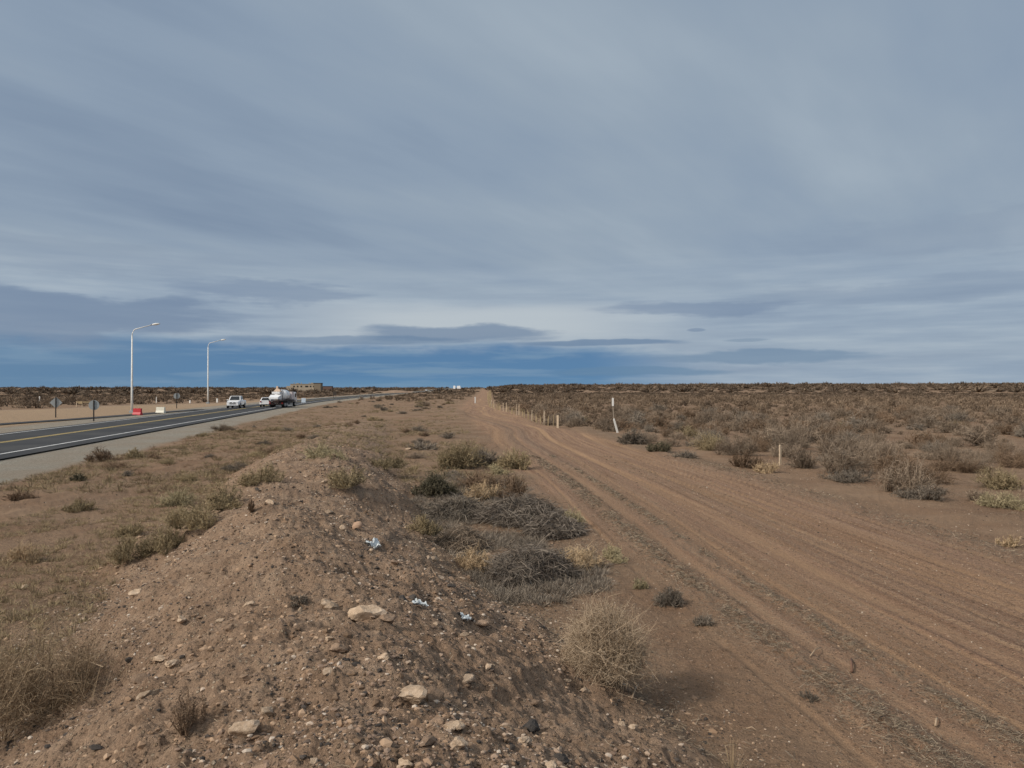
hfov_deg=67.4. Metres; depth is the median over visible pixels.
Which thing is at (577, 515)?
bush
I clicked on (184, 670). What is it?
stone
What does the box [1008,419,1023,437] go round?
shrub
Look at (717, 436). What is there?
bush
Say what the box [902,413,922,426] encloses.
shrub
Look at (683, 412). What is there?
shrub
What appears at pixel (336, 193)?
sky
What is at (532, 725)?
rock
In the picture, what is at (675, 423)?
shrub
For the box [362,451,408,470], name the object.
bush
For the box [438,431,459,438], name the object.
shrub
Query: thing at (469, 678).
rock
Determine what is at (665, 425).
shrub
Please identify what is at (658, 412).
shrub
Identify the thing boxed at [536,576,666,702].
dry bush
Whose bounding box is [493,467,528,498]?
bush
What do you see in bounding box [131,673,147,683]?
rock
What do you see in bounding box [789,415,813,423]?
shrub
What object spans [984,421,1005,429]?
shrub
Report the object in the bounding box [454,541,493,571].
bush
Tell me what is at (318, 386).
square tower
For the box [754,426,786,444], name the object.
bush
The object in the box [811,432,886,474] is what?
shrub
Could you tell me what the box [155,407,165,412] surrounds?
plastic barrier
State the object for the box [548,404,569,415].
shrub
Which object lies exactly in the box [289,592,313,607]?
bush
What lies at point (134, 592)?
stone
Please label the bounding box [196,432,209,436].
shrub
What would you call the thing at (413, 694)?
rock
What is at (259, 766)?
stone
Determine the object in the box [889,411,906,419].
shrub
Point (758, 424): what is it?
shrub
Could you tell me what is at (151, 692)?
stone
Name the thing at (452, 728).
stone
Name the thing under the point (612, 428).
shrub
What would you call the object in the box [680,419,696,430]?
shrub
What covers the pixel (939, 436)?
shrub
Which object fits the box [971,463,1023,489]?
bush
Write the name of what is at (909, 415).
shrub
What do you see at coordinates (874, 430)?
shrub
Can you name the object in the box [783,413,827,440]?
shrub
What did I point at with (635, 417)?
shrub
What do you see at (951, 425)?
shrub
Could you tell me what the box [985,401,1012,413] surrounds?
shrub
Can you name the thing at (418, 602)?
plastic scrap
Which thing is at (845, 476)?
bush
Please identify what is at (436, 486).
bush
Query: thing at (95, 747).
rock
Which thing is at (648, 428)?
shrub
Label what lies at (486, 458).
bush
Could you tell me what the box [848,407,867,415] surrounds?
shrub
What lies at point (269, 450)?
shrub
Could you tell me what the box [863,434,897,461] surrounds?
shrub
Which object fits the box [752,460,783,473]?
bush
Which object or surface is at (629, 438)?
bush
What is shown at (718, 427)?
shrub
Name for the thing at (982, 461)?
shrub
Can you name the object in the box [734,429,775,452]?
shrub
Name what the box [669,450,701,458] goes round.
bush
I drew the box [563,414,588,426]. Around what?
shrub
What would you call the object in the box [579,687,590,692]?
stone
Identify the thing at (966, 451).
shrub
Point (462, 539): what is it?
brush pile
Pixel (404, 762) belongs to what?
rock
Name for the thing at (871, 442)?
shrub
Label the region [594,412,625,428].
shrub
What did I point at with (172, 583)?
rock
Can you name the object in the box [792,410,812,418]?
shrub
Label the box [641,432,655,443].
shrub
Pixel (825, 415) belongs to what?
shrub
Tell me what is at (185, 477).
shrub
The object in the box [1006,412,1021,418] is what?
shrub
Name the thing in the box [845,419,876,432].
shrub
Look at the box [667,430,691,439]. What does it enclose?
shrub
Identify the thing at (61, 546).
verge grass
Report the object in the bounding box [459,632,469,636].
stone
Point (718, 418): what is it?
shrub
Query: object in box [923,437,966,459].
shrub
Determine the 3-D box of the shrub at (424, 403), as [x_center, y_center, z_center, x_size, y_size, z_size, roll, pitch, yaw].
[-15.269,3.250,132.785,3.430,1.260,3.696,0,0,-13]
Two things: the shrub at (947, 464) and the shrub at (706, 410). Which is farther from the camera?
the shrub at (706, 410)
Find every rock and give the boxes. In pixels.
[88,744,103,750]
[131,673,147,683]
[153,655,164,660]
[166,579,177,586]
[177,615,185,622]
[228,719,259,735]
[260,706,272,715]
[320,599,338,609]
[323,667,332,674]
[329,642,348,652]
[347,604,386,621]
[377,653,388,659]
[378,612,395,623]
[390,559,398,564]
[398,684,427,704]
[398,757,412,766]
[418,735,435,746]
[450,736,467,750]
[462,673,474,683]
[474,619,489,625]
[518,735,531,744]
[523,719,539,732]
[554,753,568,763]
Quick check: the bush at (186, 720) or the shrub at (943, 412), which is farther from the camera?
the shrub at (943, 412)
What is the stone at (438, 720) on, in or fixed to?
on the ground at (928, 629)
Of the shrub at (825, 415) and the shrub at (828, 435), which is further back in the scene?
the shrub at (825, 415)
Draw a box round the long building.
[286,383,313,390]
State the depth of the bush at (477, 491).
20.30 m
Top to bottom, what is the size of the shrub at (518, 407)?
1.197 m
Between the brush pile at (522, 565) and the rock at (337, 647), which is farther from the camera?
the brush pile at (522, 565)
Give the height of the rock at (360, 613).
0.161 m
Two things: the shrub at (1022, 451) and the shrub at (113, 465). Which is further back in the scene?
the shrub at (1022, 451)
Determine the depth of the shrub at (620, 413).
75.86 m
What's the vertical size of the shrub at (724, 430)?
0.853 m
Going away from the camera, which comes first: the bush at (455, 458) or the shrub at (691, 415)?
the bush at (455, 458)
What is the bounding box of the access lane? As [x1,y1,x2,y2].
[0,409,203,424]
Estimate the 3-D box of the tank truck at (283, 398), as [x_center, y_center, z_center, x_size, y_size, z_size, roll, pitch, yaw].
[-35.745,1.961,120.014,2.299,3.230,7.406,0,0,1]
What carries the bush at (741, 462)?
on the ground at (928, 629)
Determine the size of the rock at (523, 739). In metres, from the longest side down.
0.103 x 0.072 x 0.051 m
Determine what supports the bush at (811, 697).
on the ground at (928, 629)
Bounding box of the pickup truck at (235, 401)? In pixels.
[227,396,245,407]
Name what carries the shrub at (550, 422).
on the ground at (928, 629)
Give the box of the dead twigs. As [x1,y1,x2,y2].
[409,469,619,607]
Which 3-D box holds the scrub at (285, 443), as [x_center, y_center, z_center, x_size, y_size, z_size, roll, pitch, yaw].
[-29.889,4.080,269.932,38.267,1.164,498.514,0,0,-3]
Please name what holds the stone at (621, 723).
on the ground at (928, 629)
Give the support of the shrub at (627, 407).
on the ground at (928, 629)
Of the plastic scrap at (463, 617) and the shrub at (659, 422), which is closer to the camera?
the plastic scrap at (463, 617)
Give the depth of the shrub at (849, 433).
39.23 m
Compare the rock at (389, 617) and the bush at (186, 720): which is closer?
the bush at (186, 720)
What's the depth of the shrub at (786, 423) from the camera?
55.91 m
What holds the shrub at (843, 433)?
on the ground at (928, 629)
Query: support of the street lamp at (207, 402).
on the ground at (928, 629)
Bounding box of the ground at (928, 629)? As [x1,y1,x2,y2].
[0,385,1023,767]
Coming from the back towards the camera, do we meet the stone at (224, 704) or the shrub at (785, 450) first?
the shrub at (785, 450)
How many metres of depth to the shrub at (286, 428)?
51.32 m
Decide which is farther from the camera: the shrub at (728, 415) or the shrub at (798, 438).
the shrub at (728, 415)
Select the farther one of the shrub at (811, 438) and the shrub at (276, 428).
the shrub at (276, 428)
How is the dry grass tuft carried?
on the ground at (928, 629)
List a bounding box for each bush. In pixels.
[0,486,38,500]
[0,562,153,744]
[2,538,47,562]
[58,497,100,512]
[69,473,87,481]
[82,446,112,461]
[102,534,153,565]
[109,521,145,536]
[122,470,133,476]
[124,447,145,457]
[137,521,187,555]
[145,482,200,507]
[147,452,159,458]
[161,496,218,530]
[164,686,207,737]
[200,475,246,511]
[230,461,287,487]
[247,499,255,512]
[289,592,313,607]
[295,435,349,460]
[322,464,371,489]
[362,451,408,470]
[404,512,441,535]
[405,440,439,449]
[408,467,459,497]
[432,437,488,469]
[453,465,508,488]
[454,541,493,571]
[462,478,501,501]
[470,447,501,465]
[486,462,508,474]
[493,442,533,469]
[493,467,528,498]
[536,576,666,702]
[558,541,611,572]
[564,505,586,523]
[602,543,628,563]
[613,426,650,444]
[632,577,648,589]
[645,439,673,451]
[652,584,687,607]
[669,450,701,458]
[692,613,715,626]
[696,429,730,444]
[726,449,767,468]
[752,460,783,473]
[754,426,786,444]
[783,448,816,468]
[798,688,818,703]
[817,464,874,483]
[873,452,943,493]
[891,474,954,500]
[962,486,992,502]
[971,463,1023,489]
[973,487,1023,510]
[994,533,1022,548]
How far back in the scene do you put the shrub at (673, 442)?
39.38 m
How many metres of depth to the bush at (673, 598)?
10.61 m
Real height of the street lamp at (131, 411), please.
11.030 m
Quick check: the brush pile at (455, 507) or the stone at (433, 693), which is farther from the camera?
the brush pile at (455, 507)
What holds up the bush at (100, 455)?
on the ground at (928, 629)
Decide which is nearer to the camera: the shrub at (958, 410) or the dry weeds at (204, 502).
the dry weeds at (204, 502)
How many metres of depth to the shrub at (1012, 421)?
62.46 m
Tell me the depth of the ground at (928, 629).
9.15 m
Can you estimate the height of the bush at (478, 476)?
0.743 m
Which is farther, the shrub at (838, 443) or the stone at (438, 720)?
the shrub at (838, 443)
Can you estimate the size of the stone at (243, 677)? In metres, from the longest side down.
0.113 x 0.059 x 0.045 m
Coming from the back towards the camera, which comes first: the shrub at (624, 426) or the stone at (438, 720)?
the shrub at (624, 426)
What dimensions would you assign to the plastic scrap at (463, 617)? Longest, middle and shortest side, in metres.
0.124 x 0.094 x 0.068 m
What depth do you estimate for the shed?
697.59 m
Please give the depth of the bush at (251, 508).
11.93 m
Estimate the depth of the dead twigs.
11.96 m
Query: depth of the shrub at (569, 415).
67.16 m
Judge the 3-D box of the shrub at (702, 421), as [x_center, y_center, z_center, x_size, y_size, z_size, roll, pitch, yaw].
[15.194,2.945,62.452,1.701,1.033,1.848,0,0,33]
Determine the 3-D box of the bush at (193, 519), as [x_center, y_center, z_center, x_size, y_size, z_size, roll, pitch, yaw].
[-5.362,2.126,12.819,0.972,0.583,1.131,0,0,-26]
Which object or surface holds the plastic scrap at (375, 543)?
on the ground at (928, 629)
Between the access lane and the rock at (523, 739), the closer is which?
the rock at (523, 739)
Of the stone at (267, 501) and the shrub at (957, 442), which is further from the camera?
the shrub at (957, 442)
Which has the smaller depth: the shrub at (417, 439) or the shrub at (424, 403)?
the shrub at (417, 439)
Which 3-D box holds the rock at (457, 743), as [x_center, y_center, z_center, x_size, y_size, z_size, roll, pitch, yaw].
[-0.261,1.825,3.891,0.075,0.065,0.099,0,0,29]
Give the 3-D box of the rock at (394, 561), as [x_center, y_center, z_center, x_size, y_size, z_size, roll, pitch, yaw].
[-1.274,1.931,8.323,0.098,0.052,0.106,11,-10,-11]
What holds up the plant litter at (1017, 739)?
on the ground at (928, 629)
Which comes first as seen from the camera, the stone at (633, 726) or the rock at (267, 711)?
the rock at (267, 711)
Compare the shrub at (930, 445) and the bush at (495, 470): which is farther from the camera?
the shrub at (930, 445)
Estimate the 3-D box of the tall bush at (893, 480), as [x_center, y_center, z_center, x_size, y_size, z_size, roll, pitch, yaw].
[11.328,2.535,21.863,1.519,1.257,1.868,0,0,-30]
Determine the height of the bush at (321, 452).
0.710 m
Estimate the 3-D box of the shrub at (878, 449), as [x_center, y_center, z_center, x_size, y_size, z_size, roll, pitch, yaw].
[14.457,2.435,30.544,2.920,1.636,2.629,0,0,18]
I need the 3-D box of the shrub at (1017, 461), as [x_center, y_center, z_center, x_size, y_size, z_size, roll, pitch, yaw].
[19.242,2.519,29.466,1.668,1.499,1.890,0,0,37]
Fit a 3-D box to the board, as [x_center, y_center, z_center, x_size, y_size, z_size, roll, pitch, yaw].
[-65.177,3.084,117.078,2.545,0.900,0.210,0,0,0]
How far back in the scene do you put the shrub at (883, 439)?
44.00 m
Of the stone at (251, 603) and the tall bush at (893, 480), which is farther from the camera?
the tall bush at (893, 480)
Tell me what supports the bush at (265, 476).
on the ground at (928, 629)
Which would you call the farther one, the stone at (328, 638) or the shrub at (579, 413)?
the shrub at (579, 413)
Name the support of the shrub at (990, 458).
on the ground at (928, 629)
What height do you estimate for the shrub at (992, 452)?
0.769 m
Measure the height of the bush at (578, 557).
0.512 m
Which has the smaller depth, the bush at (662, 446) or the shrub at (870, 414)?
the bush at (662, 446)
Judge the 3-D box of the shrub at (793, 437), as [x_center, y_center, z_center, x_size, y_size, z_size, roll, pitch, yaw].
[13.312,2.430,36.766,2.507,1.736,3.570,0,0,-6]
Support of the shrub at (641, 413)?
on the ground at (928, 629)
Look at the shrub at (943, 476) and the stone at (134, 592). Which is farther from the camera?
the shrub at (943, 476)
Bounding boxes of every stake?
[613,419,618,432]
[779,445,780,464]
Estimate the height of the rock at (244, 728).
0.088 m
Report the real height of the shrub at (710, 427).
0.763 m
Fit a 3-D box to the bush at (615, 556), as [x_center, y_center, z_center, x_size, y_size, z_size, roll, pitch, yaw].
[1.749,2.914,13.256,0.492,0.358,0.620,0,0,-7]
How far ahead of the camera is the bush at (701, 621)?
9.71 m
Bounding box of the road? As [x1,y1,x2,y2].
[0,388,451,458]
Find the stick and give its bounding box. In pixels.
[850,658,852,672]
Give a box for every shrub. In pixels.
[100,460,127,467]
[156,457,177,464]
[173,472,199,480]
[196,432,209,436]
[207,423,236,430]
[218,460,249,471]
[247,450,266,456]
[255,439,273,444]
[255,444,275,453]
[263,424,282,430]
[278,426,294,430]
[292,431,308,437]
[306,433,320,438]
[364,416,384,420]
[405,451,428,458]
[410,425,427,430]
[411,437,430,442]
[417,401,431,405]
[418,431,429,436]
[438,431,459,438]
[514,405,528,410]
[532,405,552,412]
[533,403,547,408]
[537,407,550,418]
[542,414,565,425]
[546,411,566,418]
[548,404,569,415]
[555,411,587,421]
[560,406,580,415]
[563,409,588,418]
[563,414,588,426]
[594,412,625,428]
[596,414,611,429]
[600,421,622,431]
[605,417,637,429]
[607,401,619,411]
[610,408,634,418]
[617,403,632,413]
[617,411,649,425]
[621,404,638,410]
[632,409,647,415]
[635,422,652,428]
[640,430,658,441]
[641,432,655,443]
[642,425,657,431]
[643,411,672,426]
[647,402,666,411]
[648,405,669,416]
[657,422,673,429]
[659,436,680,446]
[660,428,673,437]
[667,421,689,429]
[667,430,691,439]
[669,418,685,426]
[675,413,688,420]
[675,422,701,437]
[678,407,692,417]
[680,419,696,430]
[683,430,707,446]
[686,410,695,418]
[688,429,724,450]
[690,421,706,429]
[691,414,706,424]
[695,406,718,414]
[695,408,713,417]
[696,408,726,423]
[696,425,710,432]
[701,427,727,439]
[702,423,716,431]
[704,418,721,430]
[709,429,760,455]
[711,406,738,421]
[712,421,725,426]
[717,426,730,434]
[721,415,745,431]
[732,408,756,418]
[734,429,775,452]
[739,420,801,439]
[740,409,766,424]
[741,427,757,435]
[742,417,770,432]
[746,406,757,414]
[757,414,782,426]
[764,441,804,457]
[768,422,813,450]
[777,428,813,447]
[778,415,814,429]
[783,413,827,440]
[786,421,814,442]
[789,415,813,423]
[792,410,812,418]
[802,414,827,426]
[810,409,832,421]
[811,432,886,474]
[812,444,848,461]
[813,426,863,454]
[817,419,840,431]
[817,426,836,436]
[817,432,837,440]
[826,405,850,417]
[827,425,871,443]
[832,421,856,432]
[832,425,862,437]
[840,412,868,427]
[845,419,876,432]
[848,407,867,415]
[851,416,893,432]
[853,427,912,464]
[854,431,886,450]
[857,435,972,485]
[858,402,880,412]
[858,410,882,419]
[861,427,877,435]
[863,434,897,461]
[869,428,890,441]
[876,414,898,423]
[878,439,906,452]
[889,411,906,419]
[894,440,917,448]
[899,404,920,417]
[901,412,921,422]
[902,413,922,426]
[904,425,950,446]
[905,422,926,430]
[911,448,934,459]
[913,429,935,437]
[914,412,942,427]
[915,411,941,419]
[917,438,938,449]
[918,434,951,452]
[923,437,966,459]
[925,448,966,471]
[926,416,968,432]
[927,433,949,442]
[928,441,965,460]
[935,405,957,416]
[938,433,967,446]
[940,408,976,421]
[944,404,969,417]
[948,449,1003,470]
[950,423,973,434]
[950,452,994,473]
[956,416,1008,447]
[959,445,983,453]
[961,446,988,458]
[974,452,1000,462]
[980,438,1017,451]
[981,407,1009,416]
[982,443,1002,458]
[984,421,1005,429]
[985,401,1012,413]
[987,419,1015,434]
[988,430,1023,467]
[1000,414,1023,424]
[1004,418,1023,433]
[1004,443,1023,460]
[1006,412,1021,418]
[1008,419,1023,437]
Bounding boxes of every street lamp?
[129,323,159,412]
[206,339,225,403]
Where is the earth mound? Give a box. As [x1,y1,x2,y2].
[373,390,413,392]
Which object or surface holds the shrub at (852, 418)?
on the ground at (928, 629)
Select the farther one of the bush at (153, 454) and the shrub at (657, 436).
the shrub at (657, 436)
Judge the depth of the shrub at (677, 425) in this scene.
56.32 m
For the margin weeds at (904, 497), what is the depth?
22.42 m
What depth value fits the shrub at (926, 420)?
59.02 m
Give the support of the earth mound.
on the ground at (928, 629)
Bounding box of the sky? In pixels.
[0,0,1023,387]
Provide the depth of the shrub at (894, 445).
36.13 m
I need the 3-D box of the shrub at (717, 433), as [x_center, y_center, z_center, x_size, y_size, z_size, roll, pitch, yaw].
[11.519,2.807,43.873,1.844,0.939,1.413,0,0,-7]
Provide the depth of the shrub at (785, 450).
33.53 m
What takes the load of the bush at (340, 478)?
on the ground at (928, 629)
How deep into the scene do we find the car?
120.03 m
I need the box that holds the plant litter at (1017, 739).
[401,454,1023,767]
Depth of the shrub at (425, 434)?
46.64 m
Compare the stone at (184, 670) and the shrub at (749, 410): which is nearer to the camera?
the stone at (184, 670)
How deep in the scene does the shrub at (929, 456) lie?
32.66 m
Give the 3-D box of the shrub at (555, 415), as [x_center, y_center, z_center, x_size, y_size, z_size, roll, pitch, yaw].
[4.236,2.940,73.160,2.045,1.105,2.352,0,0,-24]
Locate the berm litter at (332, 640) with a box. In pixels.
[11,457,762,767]
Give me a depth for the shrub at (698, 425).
54.28 m
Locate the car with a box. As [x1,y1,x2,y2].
[260,397,272,406]
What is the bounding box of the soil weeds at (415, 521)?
[0,415,755,673]
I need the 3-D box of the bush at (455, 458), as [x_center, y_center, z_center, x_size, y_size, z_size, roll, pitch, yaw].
[-1.856,2.493,28.230,2.251,1.329,1.869,0,0,-12]
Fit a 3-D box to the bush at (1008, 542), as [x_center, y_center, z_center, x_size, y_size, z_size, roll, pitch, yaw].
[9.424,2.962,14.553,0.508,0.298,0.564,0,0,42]
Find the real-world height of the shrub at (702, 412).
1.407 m
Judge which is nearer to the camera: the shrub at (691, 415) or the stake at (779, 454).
the stake at (779, 454)
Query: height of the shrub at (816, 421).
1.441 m
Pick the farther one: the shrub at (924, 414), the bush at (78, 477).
the shrub at (924, 414)
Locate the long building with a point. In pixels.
(303, 387)
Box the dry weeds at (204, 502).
[5,463,665,705]
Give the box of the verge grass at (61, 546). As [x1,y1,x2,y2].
[0,426,316,706]
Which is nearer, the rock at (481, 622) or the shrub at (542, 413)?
the rock at (481, 622)
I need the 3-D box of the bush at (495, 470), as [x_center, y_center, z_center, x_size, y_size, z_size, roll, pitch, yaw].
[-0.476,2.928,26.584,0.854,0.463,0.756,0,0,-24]
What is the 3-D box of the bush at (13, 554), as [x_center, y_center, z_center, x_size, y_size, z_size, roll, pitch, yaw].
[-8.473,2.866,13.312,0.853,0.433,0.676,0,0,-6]
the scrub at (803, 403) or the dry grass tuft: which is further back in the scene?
the scrub at (803, 403)
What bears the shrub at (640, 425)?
on the ground at (928, 629)
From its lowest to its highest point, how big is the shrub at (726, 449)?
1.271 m
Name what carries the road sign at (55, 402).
on the ground at (928, 629)
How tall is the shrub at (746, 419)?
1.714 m
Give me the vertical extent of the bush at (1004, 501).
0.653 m
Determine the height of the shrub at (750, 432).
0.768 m
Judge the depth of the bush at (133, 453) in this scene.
32.99 m
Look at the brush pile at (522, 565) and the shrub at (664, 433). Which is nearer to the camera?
the brush pile at (522, 565)
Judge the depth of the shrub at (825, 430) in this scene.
46.35 m
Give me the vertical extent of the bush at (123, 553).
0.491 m
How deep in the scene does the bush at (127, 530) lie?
15.75 m
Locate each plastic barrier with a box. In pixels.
[132,408,142,414]
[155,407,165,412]
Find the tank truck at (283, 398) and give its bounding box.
[269,386,296,406]
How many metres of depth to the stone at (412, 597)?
7.27 m
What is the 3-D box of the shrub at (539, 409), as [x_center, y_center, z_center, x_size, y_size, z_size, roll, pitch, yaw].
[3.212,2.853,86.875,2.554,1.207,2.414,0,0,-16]
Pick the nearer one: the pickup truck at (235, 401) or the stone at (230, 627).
the stone at (230, 627)
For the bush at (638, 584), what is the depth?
11.38 m
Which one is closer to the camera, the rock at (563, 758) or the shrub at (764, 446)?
the rock at (563, 758)
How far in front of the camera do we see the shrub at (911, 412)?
75.30 m
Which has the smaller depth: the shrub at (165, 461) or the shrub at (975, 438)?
the shrub at (165, 461)
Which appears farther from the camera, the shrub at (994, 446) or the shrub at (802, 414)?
the shrub at (802, 414)
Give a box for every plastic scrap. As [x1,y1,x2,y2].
[366,537,381,549]
[412,598,428,606]
[460,612,470,620]
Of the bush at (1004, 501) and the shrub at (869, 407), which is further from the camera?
the shrub at (869, 407)
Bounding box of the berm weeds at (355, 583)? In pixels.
[64,442,655,750]
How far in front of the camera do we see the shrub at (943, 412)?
76.51 m
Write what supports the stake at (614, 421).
on the ground at (928, 629)
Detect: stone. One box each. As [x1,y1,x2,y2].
[125,657,132,662]
[128,588,141,596]
[136,689,162,699]
[165,659,179,667]
[178,662,199,675]
[220,701,227,706]
[223,623,234,631]
[239,674,252,680]
[243,601,254,606]
[252,763,264,767]
[265,499,273,503]
[310,757,317,763]
[325,636,332,640]
[409,594,415,599]
[423,686,443,701]
[429,716,443,724]
[443,720,464,730]
[446,726,455,731]
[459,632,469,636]
[485,663,491,669]
[530,699,539,704]
[545,760,556,767]
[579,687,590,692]
[618,721,625,725]
[628,724,637,729]
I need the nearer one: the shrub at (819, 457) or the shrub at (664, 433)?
the shrub at (819, 457)
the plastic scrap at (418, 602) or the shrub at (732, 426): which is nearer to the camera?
the plastic scrap at (418, 602)
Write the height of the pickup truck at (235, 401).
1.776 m
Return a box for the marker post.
[612,397,613,418]
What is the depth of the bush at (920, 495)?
20.51 m
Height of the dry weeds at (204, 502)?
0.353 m
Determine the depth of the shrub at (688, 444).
39.03 m
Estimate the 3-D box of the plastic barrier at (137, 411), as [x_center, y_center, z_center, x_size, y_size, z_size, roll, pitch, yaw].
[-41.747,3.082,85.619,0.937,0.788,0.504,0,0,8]
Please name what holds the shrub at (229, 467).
on the ground at (928, 629)
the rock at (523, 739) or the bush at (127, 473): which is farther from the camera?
the bush at (127, 473)
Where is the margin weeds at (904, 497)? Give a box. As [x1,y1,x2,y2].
[619,430,1023,515]
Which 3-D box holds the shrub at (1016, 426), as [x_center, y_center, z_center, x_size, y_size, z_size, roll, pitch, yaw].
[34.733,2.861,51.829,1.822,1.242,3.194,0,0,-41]
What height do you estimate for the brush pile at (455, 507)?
0.617 m
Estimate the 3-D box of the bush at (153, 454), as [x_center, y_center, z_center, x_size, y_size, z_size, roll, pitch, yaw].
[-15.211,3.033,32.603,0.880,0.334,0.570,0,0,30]
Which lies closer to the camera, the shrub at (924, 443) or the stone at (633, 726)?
the stone at (633, 726)
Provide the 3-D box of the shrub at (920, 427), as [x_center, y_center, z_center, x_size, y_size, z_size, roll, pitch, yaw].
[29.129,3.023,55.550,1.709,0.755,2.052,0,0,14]
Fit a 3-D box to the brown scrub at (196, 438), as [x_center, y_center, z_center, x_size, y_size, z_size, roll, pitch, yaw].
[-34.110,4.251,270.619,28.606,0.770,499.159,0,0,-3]
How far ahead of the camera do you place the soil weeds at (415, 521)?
11.69 m
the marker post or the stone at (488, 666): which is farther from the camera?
the marker post
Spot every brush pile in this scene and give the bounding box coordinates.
[422,491,485,522]
[430,516,494,554]
[467,487,566,529]
[481,537,582,590]
[518,508,591,541]
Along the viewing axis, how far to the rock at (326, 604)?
6.56 m
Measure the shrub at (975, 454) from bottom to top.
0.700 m
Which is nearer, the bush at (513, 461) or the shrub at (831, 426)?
the bush at (513, 461)
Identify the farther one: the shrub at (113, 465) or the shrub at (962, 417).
the shrub at (962, 417)
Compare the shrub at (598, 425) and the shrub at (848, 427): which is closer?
the shrub at (848, 427)
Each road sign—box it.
[50,397,61,417]
[89,400,98,420]
[174,393,179,407]
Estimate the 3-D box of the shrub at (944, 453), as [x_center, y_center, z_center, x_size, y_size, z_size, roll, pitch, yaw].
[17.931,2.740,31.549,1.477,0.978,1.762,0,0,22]
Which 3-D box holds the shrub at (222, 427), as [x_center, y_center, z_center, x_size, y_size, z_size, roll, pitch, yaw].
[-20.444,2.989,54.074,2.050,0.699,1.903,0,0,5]
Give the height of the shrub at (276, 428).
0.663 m
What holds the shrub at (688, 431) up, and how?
on the ground at (928, 629)
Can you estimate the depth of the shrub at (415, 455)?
32.18 m
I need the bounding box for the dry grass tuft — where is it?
[718,738,749,767]
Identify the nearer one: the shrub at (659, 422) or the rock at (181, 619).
the rock at (181, 619)
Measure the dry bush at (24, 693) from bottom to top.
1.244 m
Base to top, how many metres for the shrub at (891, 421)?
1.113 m
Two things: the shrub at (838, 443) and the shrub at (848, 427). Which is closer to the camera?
the shrub at (838, 443)
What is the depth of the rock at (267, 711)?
4.55 m
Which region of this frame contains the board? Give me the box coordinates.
[76,401,88,406]
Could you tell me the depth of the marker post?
55.98 m
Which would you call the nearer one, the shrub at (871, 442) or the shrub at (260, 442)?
the shrub at (871, 442)
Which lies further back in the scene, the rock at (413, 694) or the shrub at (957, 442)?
the shrub at (957, 442)
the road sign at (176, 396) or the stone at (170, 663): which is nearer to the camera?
the stone at (170, 663)
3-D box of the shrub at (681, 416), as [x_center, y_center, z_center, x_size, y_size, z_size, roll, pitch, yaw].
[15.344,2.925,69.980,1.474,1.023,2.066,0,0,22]
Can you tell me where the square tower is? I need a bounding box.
[314,383,322,390]
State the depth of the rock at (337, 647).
5.27 m
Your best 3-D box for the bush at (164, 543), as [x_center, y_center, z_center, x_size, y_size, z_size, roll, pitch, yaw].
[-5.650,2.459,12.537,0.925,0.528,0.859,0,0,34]
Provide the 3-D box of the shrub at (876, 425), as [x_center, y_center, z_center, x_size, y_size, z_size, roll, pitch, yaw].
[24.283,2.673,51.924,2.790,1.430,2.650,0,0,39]
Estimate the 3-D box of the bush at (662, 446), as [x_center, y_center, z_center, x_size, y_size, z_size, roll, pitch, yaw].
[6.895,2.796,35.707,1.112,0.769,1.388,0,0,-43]
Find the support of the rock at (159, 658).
on the ground at (928, 629)
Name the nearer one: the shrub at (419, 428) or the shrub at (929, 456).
the shrub at (929, 456)
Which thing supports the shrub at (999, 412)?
on the ground at (928, 629)
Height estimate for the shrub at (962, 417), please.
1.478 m
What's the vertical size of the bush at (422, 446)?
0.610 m
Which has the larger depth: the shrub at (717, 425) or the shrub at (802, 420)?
the shrub at (802, 420)
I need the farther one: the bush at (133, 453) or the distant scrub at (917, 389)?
the distant scrub at (917, 389)
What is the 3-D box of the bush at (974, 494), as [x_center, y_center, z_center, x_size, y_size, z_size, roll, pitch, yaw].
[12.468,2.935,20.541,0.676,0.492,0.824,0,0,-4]
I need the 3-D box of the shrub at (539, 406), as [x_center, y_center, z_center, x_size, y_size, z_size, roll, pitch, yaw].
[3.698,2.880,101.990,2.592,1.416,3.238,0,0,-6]
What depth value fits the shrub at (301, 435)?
39.86 m
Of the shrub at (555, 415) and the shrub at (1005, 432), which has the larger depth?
the shrub at (555, 415)
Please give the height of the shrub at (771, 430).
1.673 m
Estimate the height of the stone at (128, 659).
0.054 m
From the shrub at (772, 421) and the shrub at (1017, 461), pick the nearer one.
the shrub at (1017, 461)
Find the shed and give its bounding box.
[323,386,332,389]
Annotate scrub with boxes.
[0,381,1023,398]
[0,392,528,493]
[0,392,1023,461]
[60,398,412,493]
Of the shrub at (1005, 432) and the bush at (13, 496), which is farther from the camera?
the shrub at (1005, 432)
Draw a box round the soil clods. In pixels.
[0,440,1023,767]
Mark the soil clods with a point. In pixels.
(384, 742)
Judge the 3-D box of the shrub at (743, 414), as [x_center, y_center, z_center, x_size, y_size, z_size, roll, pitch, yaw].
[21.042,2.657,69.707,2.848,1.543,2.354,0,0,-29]
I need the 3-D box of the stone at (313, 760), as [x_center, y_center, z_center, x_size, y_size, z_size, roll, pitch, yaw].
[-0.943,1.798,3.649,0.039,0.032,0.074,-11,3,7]
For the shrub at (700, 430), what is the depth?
48.65 m
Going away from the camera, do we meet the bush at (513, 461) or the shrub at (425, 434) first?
the bush at (513, 461)
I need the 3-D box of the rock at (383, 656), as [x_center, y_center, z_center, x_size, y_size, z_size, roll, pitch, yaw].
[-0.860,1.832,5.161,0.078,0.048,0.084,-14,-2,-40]

